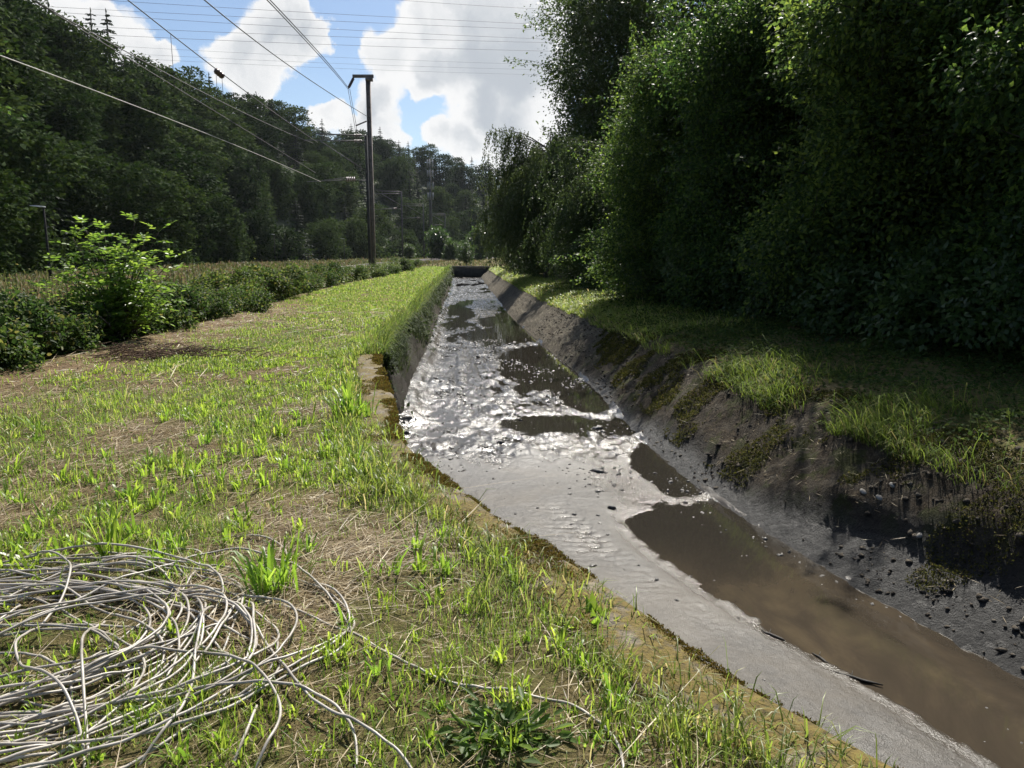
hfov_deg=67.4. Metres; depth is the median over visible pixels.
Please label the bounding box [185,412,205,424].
plantain tuft
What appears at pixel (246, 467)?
plantain tuft
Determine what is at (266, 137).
tree
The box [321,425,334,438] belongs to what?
plantain tuft
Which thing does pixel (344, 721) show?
plantain tuft
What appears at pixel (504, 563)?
plantain tuft
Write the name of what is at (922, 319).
hedge shrub
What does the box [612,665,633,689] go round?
plantain tuft
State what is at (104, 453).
plantain tuft
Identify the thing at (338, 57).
power line
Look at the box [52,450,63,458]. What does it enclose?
plantain tuft
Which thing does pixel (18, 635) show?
plantain tuft
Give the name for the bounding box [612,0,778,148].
maple tree
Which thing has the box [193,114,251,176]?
tree
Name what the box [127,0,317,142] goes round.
messenger wire
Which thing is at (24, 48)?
tree
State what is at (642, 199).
hazel tree
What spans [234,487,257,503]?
plantain tuft
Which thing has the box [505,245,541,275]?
hedge shrub
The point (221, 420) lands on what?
plantain tuft
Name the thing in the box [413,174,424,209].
hill conifer
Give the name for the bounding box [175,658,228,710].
plantain tuft
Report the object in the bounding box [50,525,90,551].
plantain tuft
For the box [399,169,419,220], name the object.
hill conifer
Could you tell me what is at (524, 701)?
plantain tuft
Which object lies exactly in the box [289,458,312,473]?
plantain tuft
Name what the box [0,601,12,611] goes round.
plantain tuft
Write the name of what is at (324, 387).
plantain tuft
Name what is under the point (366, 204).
hill conifer
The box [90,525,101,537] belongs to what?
plantain tuft
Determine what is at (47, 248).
street lamp
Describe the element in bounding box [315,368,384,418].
leafy tuft
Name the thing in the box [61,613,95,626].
plantain tuft
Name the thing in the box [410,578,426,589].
plantain tuft
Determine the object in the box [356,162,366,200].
hill conifer
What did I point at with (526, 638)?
plantain tuft
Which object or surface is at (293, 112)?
tree
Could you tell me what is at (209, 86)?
hill conifer
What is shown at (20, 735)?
plantain tuft
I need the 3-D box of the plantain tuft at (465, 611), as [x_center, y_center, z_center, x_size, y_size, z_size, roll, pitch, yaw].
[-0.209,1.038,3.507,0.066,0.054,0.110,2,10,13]
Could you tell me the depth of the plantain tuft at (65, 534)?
4.33 m
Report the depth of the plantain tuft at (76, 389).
9.07 m
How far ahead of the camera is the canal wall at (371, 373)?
3.27 m
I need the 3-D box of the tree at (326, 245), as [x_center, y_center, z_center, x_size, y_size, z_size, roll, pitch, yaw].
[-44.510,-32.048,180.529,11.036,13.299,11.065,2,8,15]
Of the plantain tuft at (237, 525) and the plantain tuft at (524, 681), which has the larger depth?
the plantain tuft at (237, 525)
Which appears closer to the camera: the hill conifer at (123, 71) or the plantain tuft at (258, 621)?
the plantain tuft at (258, 621)
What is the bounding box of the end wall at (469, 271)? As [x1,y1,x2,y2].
[440,266,488,277]
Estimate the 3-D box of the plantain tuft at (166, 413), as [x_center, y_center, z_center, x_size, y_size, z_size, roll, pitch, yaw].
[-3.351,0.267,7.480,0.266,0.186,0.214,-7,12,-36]
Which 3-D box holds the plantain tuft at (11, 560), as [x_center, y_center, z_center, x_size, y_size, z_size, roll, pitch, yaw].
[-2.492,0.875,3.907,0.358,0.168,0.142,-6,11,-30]
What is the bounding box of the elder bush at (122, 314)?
[26,211,192,344]
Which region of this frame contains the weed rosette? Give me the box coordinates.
[416,686,598,766]
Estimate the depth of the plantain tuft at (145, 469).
5.52 m
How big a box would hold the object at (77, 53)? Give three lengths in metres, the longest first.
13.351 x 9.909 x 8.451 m
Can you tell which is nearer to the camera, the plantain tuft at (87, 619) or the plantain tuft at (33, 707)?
the plantain tuft at (33, 707)
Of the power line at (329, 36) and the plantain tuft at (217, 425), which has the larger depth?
the power line at (329, 36)
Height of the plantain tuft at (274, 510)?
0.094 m
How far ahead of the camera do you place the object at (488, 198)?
374.50 m
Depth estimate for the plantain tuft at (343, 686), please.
2.86 m
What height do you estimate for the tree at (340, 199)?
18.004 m
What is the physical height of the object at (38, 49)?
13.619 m
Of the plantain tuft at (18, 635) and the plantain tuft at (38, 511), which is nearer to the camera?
the plantain tuft at (18, 635)
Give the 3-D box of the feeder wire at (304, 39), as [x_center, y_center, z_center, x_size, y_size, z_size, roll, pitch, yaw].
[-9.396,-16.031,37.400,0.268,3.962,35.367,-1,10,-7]
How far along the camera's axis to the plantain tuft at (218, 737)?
2.56 m
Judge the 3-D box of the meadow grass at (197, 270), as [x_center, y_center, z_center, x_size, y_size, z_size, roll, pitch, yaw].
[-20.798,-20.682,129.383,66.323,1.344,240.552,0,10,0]
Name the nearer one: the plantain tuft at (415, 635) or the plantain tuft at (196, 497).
the plantain tuft at (415, 635)
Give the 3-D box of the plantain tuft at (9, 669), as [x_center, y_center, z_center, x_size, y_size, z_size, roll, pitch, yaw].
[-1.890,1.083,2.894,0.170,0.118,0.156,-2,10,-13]
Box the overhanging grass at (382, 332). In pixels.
[364,264,454,361]
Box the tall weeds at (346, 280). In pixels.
[0,237,415,357]
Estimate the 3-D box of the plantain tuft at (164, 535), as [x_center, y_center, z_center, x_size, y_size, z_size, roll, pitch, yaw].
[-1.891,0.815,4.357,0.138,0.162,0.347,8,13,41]
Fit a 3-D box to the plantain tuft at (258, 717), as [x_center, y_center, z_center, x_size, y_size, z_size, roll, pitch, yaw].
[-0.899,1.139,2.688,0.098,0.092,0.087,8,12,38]
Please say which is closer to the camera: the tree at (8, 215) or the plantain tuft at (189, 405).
the plantain tuft at (189, 405)
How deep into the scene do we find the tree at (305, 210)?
196.10 m
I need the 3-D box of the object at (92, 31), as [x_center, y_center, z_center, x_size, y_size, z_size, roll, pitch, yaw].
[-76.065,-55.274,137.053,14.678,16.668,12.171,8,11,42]
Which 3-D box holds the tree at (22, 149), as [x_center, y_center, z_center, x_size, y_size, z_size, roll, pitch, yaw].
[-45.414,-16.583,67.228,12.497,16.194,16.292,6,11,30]
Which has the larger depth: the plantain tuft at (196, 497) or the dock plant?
the plantain tuft at (196, 497)
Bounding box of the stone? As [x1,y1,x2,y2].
[876,494,881,500]
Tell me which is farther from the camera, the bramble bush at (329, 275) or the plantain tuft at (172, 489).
the bramble bush at (329, 275)
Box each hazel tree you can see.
[549,0,713,303]
[628,0,850,311]
[635,1,780,279]
[678,0,813,210]
[696,0,1023,342]
[742,0,997,315]
[871,0,1023,362]
[879,0,1023,290]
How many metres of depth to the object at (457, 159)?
445.25 m
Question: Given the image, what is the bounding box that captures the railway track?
[83,257,492,303]
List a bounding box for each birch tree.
[467,123,581,277]
[514,133,643,278]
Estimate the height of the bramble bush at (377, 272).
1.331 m
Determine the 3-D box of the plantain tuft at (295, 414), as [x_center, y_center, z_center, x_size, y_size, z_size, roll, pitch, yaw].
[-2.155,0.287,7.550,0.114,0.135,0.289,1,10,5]
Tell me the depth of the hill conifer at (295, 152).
240.17 m
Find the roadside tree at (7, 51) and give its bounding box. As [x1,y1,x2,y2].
[0,8,25,122]
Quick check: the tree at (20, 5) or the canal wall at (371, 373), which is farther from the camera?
the tree at (20, 5)
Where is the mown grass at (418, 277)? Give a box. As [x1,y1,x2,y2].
[0,265,867,767]
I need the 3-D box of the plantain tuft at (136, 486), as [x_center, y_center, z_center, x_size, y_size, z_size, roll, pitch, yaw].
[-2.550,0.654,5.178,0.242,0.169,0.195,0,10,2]
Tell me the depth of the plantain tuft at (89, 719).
2.67 m
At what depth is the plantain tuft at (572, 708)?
2.71 m
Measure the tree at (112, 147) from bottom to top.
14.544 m
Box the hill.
[2,93,491,272]
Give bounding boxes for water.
[405,279,1023,767]
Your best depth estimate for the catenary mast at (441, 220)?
223.11 m
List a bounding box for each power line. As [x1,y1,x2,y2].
[47,6,539,29]
[47,11,558,39]
[88,26,551,42]
[98,34,562,51]
[107,0,546,24]
[124,53,580,70]
[125,46,539,64]
[152,59,529,74]
[403,0,552,9]
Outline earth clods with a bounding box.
[533,308,1023,670]
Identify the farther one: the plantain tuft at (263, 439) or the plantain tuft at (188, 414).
the plantain tuft at (188, 414)
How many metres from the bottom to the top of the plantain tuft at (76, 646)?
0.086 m
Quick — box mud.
[399,277,1001,767]
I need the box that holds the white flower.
[0,542,41,557]
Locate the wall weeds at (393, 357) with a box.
[377,266,453,414]
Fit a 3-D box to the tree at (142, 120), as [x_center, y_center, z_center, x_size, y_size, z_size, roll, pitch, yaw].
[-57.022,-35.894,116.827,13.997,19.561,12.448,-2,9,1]
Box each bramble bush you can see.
[0,286,84,360]
[0,313,69,372]
[0,316,17,379]
[0,327,40,371]
[20,307,112,358]
[31,297,169,343]
[39,277,201,335]
[136,278,213,329]
[182,287,248,322]
[184,264,271,306]
[188,284,276,312]
[228,260,314,300]
[266,272,317,297]
[299,273,334,290]
[305,260,349,287]
[331,263,369,281]
[361,263,389,278]
[377,264,401,274]
[385,257,414,271]
[405,258,422,267]
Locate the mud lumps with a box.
[403,339,1022,743]
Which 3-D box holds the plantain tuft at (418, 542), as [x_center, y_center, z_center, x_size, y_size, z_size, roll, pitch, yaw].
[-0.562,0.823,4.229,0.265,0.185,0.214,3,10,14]
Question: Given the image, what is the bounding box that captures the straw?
[0,306,1023,767]
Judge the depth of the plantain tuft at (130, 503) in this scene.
4.84 m
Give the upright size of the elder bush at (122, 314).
2.472 m
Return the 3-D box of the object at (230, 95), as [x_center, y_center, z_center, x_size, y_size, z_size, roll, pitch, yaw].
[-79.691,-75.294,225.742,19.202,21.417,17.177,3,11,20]
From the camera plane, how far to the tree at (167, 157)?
110.11 m
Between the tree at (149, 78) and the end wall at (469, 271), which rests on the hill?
the tree at (149, 78)
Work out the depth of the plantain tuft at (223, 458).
5.97 m
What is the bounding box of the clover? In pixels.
[0,320,750,767]
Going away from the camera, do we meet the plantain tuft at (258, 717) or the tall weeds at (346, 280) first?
the plantain tuft at (258, 717)
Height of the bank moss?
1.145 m
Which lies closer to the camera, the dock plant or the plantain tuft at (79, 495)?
the dock plant
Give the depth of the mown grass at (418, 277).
5.28 m
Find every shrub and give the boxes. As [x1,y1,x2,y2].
[401,242,416,258]
[424,225,453,258]
[441,240,461,260]
[461,224,497,259]
[492,248,516,270]
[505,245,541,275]
[515,245,558,277]
[550,250,596,282]
[559,232,614,289]
[582,230,639,290]
[611,254,666,298]
[703,221,808,318]
[738,229,861,329]
[776,181,986,342]
[854,192,1023,358]
[920,210,1023,357]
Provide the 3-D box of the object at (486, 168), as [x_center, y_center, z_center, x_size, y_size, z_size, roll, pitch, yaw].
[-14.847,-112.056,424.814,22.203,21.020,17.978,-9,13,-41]
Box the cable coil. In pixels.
[0,534,624,767]
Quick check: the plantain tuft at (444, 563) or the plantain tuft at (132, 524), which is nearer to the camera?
the plantain tuft at (444, 563)
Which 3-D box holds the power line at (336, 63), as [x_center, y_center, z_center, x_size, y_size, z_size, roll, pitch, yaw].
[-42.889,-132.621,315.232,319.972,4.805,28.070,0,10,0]
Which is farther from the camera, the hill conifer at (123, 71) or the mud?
the hill conifer at (123, 71)
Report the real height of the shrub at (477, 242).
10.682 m
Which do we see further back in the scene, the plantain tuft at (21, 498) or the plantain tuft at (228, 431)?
the plantain tuft at (228, 431)
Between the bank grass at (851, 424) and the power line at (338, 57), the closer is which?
the bank grass at (851, 424)
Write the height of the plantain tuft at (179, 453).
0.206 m
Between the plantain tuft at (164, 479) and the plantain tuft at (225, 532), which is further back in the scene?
the plantain tuft at (164, 479)
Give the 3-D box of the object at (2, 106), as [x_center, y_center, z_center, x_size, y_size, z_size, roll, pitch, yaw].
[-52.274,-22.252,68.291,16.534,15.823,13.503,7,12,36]
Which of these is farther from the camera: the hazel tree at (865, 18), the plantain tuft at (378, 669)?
the hazel tree at (865, 18)
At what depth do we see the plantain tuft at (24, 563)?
3.83 m
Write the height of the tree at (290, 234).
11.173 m
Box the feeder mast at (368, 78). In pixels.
[348,74,375,267]
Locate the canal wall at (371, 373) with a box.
[356,353,903,767]
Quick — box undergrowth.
[0,86,497,274]
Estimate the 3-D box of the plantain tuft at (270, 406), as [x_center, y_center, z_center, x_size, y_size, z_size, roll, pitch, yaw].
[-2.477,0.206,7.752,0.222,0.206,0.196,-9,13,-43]
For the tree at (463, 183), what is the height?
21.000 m
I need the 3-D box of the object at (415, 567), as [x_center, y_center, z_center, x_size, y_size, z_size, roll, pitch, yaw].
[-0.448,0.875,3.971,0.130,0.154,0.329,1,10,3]
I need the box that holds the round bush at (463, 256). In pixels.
[452,236,477,265]
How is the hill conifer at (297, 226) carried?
on the hill
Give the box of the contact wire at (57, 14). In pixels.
[33,0,315,172]
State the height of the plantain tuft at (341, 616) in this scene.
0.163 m
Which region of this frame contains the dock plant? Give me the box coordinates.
[564,591,619,627]
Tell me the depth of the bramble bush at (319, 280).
33.33 m
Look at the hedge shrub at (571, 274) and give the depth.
38.26 m
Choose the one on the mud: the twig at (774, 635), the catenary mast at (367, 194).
the twig at (774, 635)
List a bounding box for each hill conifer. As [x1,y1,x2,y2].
[29,157,88,269]
[83,8,105,85]
[100,8,124,84]
[118,66,149,148]
[205,72,218,111]
[268,100,288,163]
[273,144,287,195]
[286,133,308,170]
[287,197,317,260]
[317,119,327,147]
[338,205,352,237]
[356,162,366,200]
[362,183,383,234]
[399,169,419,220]
[402,160,420,205]
[405,143,418,178]
[412,153,420,187]
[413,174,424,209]
[478,183,488,209]
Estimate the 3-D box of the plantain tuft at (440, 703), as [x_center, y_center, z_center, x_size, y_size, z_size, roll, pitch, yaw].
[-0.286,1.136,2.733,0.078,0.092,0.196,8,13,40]
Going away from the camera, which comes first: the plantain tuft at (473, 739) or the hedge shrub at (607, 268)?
the plantain tuft at (473, 739)
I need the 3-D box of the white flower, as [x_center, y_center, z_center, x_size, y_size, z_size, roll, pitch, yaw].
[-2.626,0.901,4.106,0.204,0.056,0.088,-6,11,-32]
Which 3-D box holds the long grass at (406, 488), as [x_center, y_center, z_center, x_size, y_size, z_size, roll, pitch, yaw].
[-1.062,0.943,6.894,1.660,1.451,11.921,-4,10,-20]
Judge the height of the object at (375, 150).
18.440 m
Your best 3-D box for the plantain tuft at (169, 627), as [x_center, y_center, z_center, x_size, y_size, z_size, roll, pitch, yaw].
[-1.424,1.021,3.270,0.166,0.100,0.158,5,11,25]
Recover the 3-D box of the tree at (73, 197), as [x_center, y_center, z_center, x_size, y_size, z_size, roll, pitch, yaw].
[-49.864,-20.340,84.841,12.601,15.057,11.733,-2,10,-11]
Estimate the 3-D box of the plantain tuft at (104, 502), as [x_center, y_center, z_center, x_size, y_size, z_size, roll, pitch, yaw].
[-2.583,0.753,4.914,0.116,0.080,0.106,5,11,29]
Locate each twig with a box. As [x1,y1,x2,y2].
[761,629,784,640]
[812,651,829,663]
[831,670,882,685]
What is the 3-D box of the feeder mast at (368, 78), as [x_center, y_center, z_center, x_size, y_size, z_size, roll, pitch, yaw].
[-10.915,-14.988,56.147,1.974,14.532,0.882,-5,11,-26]
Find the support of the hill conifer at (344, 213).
on the hill
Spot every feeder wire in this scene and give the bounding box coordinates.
[204,0,369,117]
[267,0,348,88]
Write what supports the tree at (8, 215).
on the hill
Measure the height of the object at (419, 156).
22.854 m
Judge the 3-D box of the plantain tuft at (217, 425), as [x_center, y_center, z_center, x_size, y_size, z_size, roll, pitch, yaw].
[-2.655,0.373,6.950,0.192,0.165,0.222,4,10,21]
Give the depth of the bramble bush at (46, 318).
11.44 m
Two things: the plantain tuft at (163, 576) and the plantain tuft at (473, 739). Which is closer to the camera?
the plantain tuft at (473, 739)
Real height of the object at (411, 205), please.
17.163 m
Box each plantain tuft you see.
[0,477,14,497]
[0,488,38,504]
[0,532,34,554]
[0,536,57,573]
[0,549,50,575]
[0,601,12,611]
[0,617,32,642]
[0,632,51,661]
[0,655,30,689]
[0,709,44,755]
[1,453,27,475]
[3,515,35,536]
[12,515,47,539]
[14,695,51,713]
[15,415,44,428]
[18,535,51,559]
[21,416,50,431]
[21,429,45,440]
[30,498,63,523]
[36,501,61,518]
[39,450,71,482]
[39,563,66,595]
[42,531,82,561]
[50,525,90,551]
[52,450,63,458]
[56,528,82,539]
[58,634,79,659]
[59,388,73,399]
[60,722,109,761]
[61,495,69,509]
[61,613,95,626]
[64,471,81,484]
[68,489,83,498]
[71,378,85,390]
[72,500,102,527]
[72,707,102,727]
[74,571,89,580]
[76,373,88,381]
[83,466,101,485]
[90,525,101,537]
[92,436,114,457]
[92,499,125,520]
[93,478,110,493]
[94,361,107,370]
[99,496,111,507]
[100,506,130,529]
[102,456,113,464]
[108,683,147,711]
[111,471,148,492]
[112,481,146,499]
[119,508,151,540]
[120,492,149,512]
[122,622,151,641]
[122,703,165,730]
[128,475,146,484]
[132,458,154,477]
[134,537,179,563]
[135,728,192,767]
[136,448,170,462]
[146,464,166,485]
[150,483,171,503]
[153,509,198,544]
[155,400,174,420]
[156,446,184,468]
[156,610,191,637]
[157,560,179,578]
[158,485,188,517]
[163,523,191,551]
[167,482,180,492]
[173,433,191,458]
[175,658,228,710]
[176,458,210,477]
[178,403,190,412]
[179,407,195,420]
[184,718,224,746]
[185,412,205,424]
[185,469,216,505]
[197,553,228,571]
[198,402,214,415]
[198,417,221,444]
[199,446,219,460]
[204,628,223,640]
[207,460,232,480]
[209,418,227,433]
[211,519,247,545]
[212,396,229,408]
[212,414,223,426]
[215,422,236,436]
[219,451,234,462]
[224,438,242,455]
[224,515,256,533]
[225,500,257,523]
[228,364,237,377]
[228,474,242,488]
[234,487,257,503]
[239,461,250,469]
[241,372,259,385]
[244,432,268,446]
[244,440,269,456]
[244,669,275,693]
[244,704,267,722]
[249,386,262,398]
[249,412,268,426]
[251,431,259,440]
[251,461,268,476]
[253,437,267,450]
[254,470,268,485]
[256,408,284,422]
[256,604,269,630]
[257,394,278,412]
[259,446,281,463]
[267,496,282,513]
[270,418,289,436]
[274,442,302,469]
[274,534,305,560]
[277,528,296,543]
[280,443,304,458]
[282,512,308,531]
[287,408,299,417]
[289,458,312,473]
[292,409,322,426]
[294,532,322,552]
[294,733,325,760]
[297,379,309,389]
[298,459,322,488]
[307,401,316,423]
[308,637,351,661]
[316,433,334,456]
[318,371,333,389]
[320,674,350,694]
[321,414,337,428]
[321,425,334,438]
[327,459,341,482]
[333,603,364,630]
[335,708,364,732]
[339,457,364,481]
[344,446,370,467]
[344,562,370,576]
[359,649,398,678]
[365,718,391,749]
[372,548,412,576]
[373,664,411,706]
[382,519,428,549]
[395,581,445,605]
[406,623,426,640]
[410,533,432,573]
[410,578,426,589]
[411,689,449,712]
[412,720,443,750]
[415,655,478,682]
[422,546,468,574]
[423,541,443,556]
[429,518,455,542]
[448,631,464,651]
[457,543,483,559]
[457,717,495,758]
[460,529,485,548]
[462,606,470,614]
[471,701,495,724]
[486,638,506,663]
[488,543,520,566]
[495,720,527,749]
[508,655,534,690]
[510,624,537,643]
[512,693,532,707]
[543,608,583,649]
[560,701,585,713]
[566,639,607,674]
[576,727,607,748]
[595,672,639,712]
[607,735,650,757]
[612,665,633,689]
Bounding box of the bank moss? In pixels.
[592,322,1023,592]
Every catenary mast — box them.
[304,133,370,265]
[374,191,403,259]
[402,203,424,258]
[432,213,445,231]
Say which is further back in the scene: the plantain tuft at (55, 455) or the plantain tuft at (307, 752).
the plantain tuft at (55, 455)
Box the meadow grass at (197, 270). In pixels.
[0,256,505,354]
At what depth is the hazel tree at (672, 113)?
22.03 m
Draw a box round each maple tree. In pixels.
[503,0,700,173]
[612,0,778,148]
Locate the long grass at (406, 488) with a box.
[292,344,897,767]
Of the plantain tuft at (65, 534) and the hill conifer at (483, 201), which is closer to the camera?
the plantain tuft at (65, 534)
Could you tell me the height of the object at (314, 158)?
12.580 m
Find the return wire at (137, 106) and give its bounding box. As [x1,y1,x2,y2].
[0,55,320,181]
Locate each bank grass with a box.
[489,264,789,344]
[637,320,1023,497]
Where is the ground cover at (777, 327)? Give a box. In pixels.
[530,280,1023,453]
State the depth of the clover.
5.91 m
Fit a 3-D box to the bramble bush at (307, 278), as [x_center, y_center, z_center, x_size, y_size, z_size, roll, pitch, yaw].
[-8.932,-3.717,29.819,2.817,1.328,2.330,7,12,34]
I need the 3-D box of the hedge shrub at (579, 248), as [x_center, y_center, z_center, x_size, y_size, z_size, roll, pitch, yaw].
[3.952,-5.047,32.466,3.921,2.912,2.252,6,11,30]
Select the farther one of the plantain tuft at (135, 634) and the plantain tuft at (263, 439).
the plantain tuft at (263, 439)
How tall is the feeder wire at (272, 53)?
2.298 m
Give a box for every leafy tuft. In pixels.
[69,500,145,560]
[194,525,333,598]
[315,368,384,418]
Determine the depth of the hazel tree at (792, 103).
16.30 m
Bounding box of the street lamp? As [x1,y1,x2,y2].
[30,205,52,280]
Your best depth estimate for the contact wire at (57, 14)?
29.31 m
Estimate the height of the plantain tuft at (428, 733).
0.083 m
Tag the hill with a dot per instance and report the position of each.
(280, 222)
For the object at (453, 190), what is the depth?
352.56 m
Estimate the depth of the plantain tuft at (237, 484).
5.22 m
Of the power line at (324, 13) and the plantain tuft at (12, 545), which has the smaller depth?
the plantain tuft at (12, 545)
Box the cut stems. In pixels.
[70,336,279,364]
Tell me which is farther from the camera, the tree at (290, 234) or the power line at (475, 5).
the power line at (475, 5)
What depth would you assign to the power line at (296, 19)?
289.03 m
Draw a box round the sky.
[30,0,705,183]
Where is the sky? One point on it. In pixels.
(453, 112)
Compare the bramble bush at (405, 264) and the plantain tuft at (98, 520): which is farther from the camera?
the bramble bush at (405, 264)
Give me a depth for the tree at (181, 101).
155.03 m
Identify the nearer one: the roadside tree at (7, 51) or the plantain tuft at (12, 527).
the plantain tuft at (12, 527)
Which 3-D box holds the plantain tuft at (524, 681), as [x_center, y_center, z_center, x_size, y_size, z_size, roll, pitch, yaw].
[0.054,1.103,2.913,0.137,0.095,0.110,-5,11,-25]
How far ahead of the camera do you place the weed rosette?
2.57 m
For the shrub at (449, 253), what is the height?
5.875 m
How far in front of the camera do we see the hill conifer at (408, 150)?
375.06 m
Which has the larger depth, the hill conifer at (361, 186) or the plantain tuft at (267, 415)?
the hill conifer at (361, 186)

